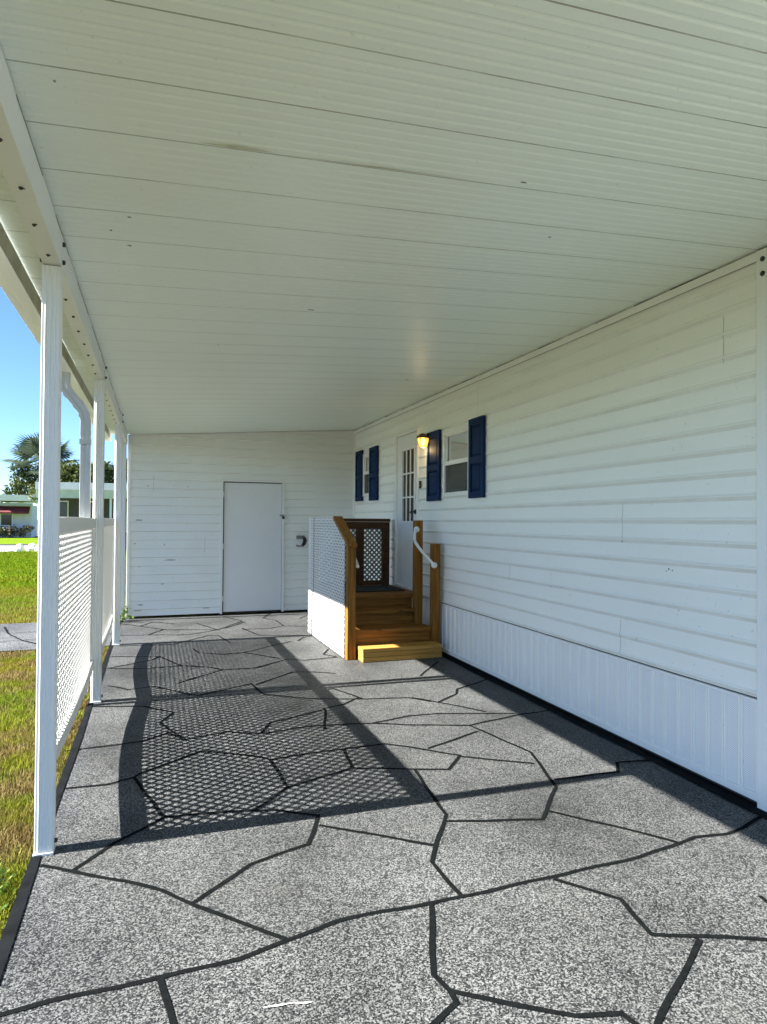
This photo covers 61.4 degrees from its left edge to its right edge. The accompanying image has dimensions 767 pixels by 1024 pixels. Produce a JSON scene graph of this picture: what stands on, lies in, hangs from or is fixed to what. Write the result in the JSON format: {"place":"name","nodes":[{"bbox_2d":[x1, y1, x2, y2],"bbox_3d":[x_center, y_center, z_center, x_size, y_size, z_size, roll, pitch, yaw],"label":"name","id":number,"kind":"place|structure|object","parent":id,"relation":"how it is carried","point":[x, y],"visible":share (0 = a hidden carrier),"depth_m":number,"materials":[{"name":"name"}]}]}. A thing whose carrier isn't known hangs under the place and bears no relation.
{"place":"outdoors","nodes":[
{"label":"outdoors","id":0,"kind":"place"},
{"bbox_2d":[0,546,26,551],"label":"street","id":1,"kind":"structure","parent":0,"point":[6,548],"depth_m":32.22,"materials":[{"name":"concrete"}]},
{"bbox_2d":[0,544,28,545],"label":"street kerb","id":2,"kind":"structure","parent":1,"relation":"on","point":[12,544],"depth_m":35.73,"materials":[{"name":"concrete"}]},
{"bbox_2d":[0,494,38,537],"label":"neighbour house","id":3,"kind":"structure","parent":0,"point":[19,511],"depth_m":51.61,"materials":[{"name":"white paint"}]},
{"bbox_2d":[0,514,12,525],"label":"window","id":4,"kind":"structure","parent":3,"relation":"in","point":[5,519],"depth_m":51.43,"materials":[{"name":"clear glass"}]},
{"bbox_2d":[0,623,112,653],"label":"path","id":5,"kind":"structure","parent":0,"point":[7,644],"depth_m":7.94,"materials":[{"name":"grey concrete"}]},
{"bbox_2d":[0,286,129,519],"label":"sky","id":6,"kind":"structure","parent":0,"point":[20,352],"materials":[{"name":"blue"}]},
{"bbox_2d":[35,482,126,549],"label":"neighbour house","id":7,"kind":"structure","parent":0,"point":[69,499],"depth_m":28.71,"materials":[{"name":"white paint"}]},
{"bbox_2d":[60,501,68,516],"bbox_3d":[-14.893,0.205,29.867,0.600,1.450,0.070,1,-1,-16],"label":"window","id":8,"kind":"structure","parent":7,"relation":"in","point":[64,505],"depth_m":29.88,"materials":[{"name":"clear glass"}]},
{"bbox_2d":[90,501,92,529],"bbox_3d":[-13.742,0.218,30.206,0.700,1.450,0.070,1,-1,-16],"label":"window","id":9,"kind":"structure","parent":7,"relation":"in","point":[91,502],"depth_m":30.20,"materials":[{"name":"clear glass"}]},
{"bbox_2d":[126,502,126,531],"bbox_3d":[-12.452,0.232,30.595,0.600,1.450,0.050,1,-1,-16],"label":"window","id":10,"kind":"structure","parent":7,"relation":"in","point":[126,502],"depth_m":30.65,"materials":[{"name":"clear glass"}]},
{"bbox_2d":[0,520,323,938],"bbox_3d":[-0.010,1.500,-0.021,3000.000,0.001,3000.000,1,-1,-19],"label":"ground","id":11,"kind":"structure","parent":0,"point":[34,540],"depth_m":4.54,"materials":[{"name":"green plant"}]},
{"bbox_2d":[0,524,17,537],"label":"hedge shrub","id":12,"kind":"object","parent":11,"relation":"on","point":[8,532],"visible":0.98,"depth_m":50.61,"materials":[{"name":"green plant"}]},
{"bbox_2d":[0,845,22,909],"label":"weed","id":13,"kind":"object","parent":11,"relation":"on","point":[6,884],"visible":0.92,"depth_m":2.59,"materials":[{"name":"green plant"}]},
{"bbox_2d":[14,544,23,551],"bbox_3d":[-16.752,1.639,29.704,0.412,0.374,0.420,1,-1,-37],"label":"edging stone","id":14,"kind":"object","parent":11,"relation":"on","point":[19,547],"visible":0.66,"depth_m":29.58,"materials":[{"name":"white stone"}]},
{"bbox_2d":[4,461,38,494],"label":"tree","id":15,"kind":"object","parent":11,"relation":"on","point":[19,486],"visible":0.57,"depth_m":61.85,"materials":[{"name":"green plant"}]},
{"bbox_2d":[14,525,34,537],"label":"hedge shrub","id":16,"kind":"object","parent":11,"relation":"on","point":[24,529],"visible":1,"depth_m":51.04,"materials":[{"name":"green plant"}]},
{"bbox_2d":[26,543,36,550],"bbox_3d":[-16.550,1.649,30.405,0.498,0.378,0.488,0,-1,8],"label":"edging stone","id":17,"kind":"object","parent":11,"relation":"on","point":[31,547],"visible":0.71,"depth_m":30.24,"materials":[{"name":"white stone"}]},
{"bbox_2d":[1,431,79,533],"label":"fan palm","id":18,"kind":"object","parent":11,"relation":"on","point":[27,450],"visible":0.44,"depth_m":61.27,"materials":[{"name":"green plant"}]},
{"bbox_2d":[25,459,92,503],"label":"tree","id":19,"kind":"object","parent":11,"relation":"on","point":[69,473],"visible":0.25,"depth_m":41.33,"materials":[{"name":"green plant"}]},
{"bbox_2d":[91,459,127,483],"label":"tree","id":20,"kind":"object","parent":11,"relation":"on","point":[108,473],"visible":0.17,"depth_m":42.22,"materials":[{"name":"green plant"}]},
{"bbox_2d":[353,251,756,803],"bbox_3d":[3.222,-0.161,6.504,4.563,3.450,10.700,1,-1,-18],"label":"mobile home","id":21,"kind":"object","parent":11,"relation":"on","point":[582,504],"visible":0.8,"depth_m":4.43,"materials":[{"name":"white"}]},
{"bbox_2d":[363,452,368,495],"bbox_3d":[-0.242,-0.573,9.892,0.060,0.659,0.354,1,-1,-18],"label":"window","id":22,"kind":"structure","parent":21,"relation":"in","point":[365,456],"depth_m":9.97,"materials":[{"name":"white plastic"}]},
{"bbox_2d":[397,432,416,586],"bbox_3d":[0.292,-0.024,8.245,0.107,1.930,0.748,1,-1,-18],"label":"entry door","id":23,"kind":"structure","parent":21,"relation":"in","point":[407,444],"depth_m":8.28,"materials":[{"name":"paint"}]},
{"bbox_2d":[416,433,428,447],"bbox_3d":[0.462,-0.831,7.510,0.170,0.166,0.168,1,-1,-18],"label":"wall lamp","id":24,"kind":"object","parent":21,"relation":"attached to","point":[423,440],"visible":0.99,"depth_m":7.46,"materials":[{"name":"yellow glass"}]},
{"bbox_2d":[442,424,467,496],"bbox_3d":[0.782,-0.527,6.820,0.060,0.714,0.669,1,-1,-18],"label":"window","id":25,"kind":"structure","parent":21,"relation":"in","point":[455,441],"depth_m":6.86,"materials":[{"name":"white plastic"}]},
{"bbox_2d":[0,610,766,1023],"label":"driveway","id":26,"kind":"structure","parent":0,"point":[552,944],"depth_m":2.77,"materials":[{"name":"grey concrete"}]},
{"bbox_2d":[120,606,131,621],"bbox_3d":[-3.686,1.455,9.137,0.204,0.275,0.219,0,-1,14],"label":"weed","id":27,"kind":"object","parent":26,"relation":"on","point":[123,618],"visible":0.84,"depth_m":9.13,"materials":[{"name":"green plant"}]},
{"bbox_2d":[126,431,353,618],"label":"shed","id":28,"kind":"structure","parent":26,"relation":"on","point":[217,522],"depth_m":9.92,"materials":[{"name":"white wood"}]},
{"bbox_2d":[222,483,284,611],"bbox_3d":[-2.014,0.544,10.032,0.941,1.984,0.078,1,-1,-19],"label":"shed door","id":29,"kind":"structure","parent":28,"relation":"in","point":[253,516],"depth_m":10.05,"materials":[{"name":"paint"}]},
{"bbox_2d":[296,535,306,546],"bbox_3d":[-1.300,0.462,10.217,0.185,0.179,0.121,1,-1,-19],"label":"hose hanger","id":30,"kind":"object","parent":28,"relation":"attached to","point":[303,537],"visible":1,"depth_m":10.22,"materials":[{"name":"grey plastic"}]},
{"bbox_2d":[266,1001,310,1006],"bbox_3d":[-0.287,1.472,1.932,0.147,0.001,0.009,0,-1,-8],"label":"driveway paint smear","id":31,"kind":"object","parent":26,"relation":"on","point":[287,1003],"visible":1,"depth_m":1.94,"materials":[{"name":"white paint"}]},
{"bbox_2d":[308,516,440,659],"bbox_3d":[-0.157,0.808,7.736,1.115,1.504,1.913,1,-1,-19],"label":"wooden stair","id":32,"kind":"object","parent":26,"relation":"on","point":[384,617],"visible":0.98,"depth_m":7.29,"materials":[{"name":"brown wood"}]},
{"bbox_2d":[343,585,404,591],"bbox_3d":[-0.165,0.955,8.062,0.700,0.014,0.620,1,-1,-19],"label":"door mat","id":33,"kind":"object","parent":32,"relation":"on","point":[375,588],"depth_m":8.00,"materials":[{"name":"rubber"}]},
{"bbox_2d":[0,0,766,856],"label":"carport","id":34,"kind":"object","parent":26,"relation":"on","point":[228,216],"visible":0.94,"depth_m":2.65,"materials":[{"name":"metal"}]},
{"bbox_2d":[56,517,94,759],"bbox_3d":[-1.905,0.650,3.978,0.034,1.236,2.373,1,-1,-19],"label":"lattice panel","id":35,"kind":"object","parent":34,"relation":"attached to","point":[80,644],"visible":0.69,"depth_m":3.99,"materials":[{"name":"white plastic"}]},
{"bbox_2d":[102,518,113,650],"bbox_3d":[-2.725,0.678,6.307,0.034,1.236,2.398,1,-1,-19],"label":"lattice panel","id":36,"kind":"object","parent":34,"relation":"attached to","point":[108,569],"visible":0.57,"depth_m":6.75,"materials":[{"name":"white plastic"}]},
{"bbox_2d":[0,613,766,1023],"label":"driveway joint lines","id":37,"kind":"object","parent":26,"relation":"on","point":[660,1015],"visible":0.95,"depth_m":2.64,"materials":[{"name":"grey paint"}]},
{"bbox_2d":[0,621,766,977],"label":"driveway border bands","id":38,"kind":"object","parent":26,"relation":"on","point":[10,929],"visible":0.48,"depth_m":3.71,"materials":[{"name":"grey paint"}]},
{"bbox_2d":[356,641,441,662],"bbox_3d":[0.171,1.477,6.851,0.892,0.139,0.225,1,-1,-19],"label":"step block","id":39,"kind":"object","parent":26,"relation":"on","point":[397,651],"depth_m":6.76,"materials":[{"name":"yellow wood"}]}
]}

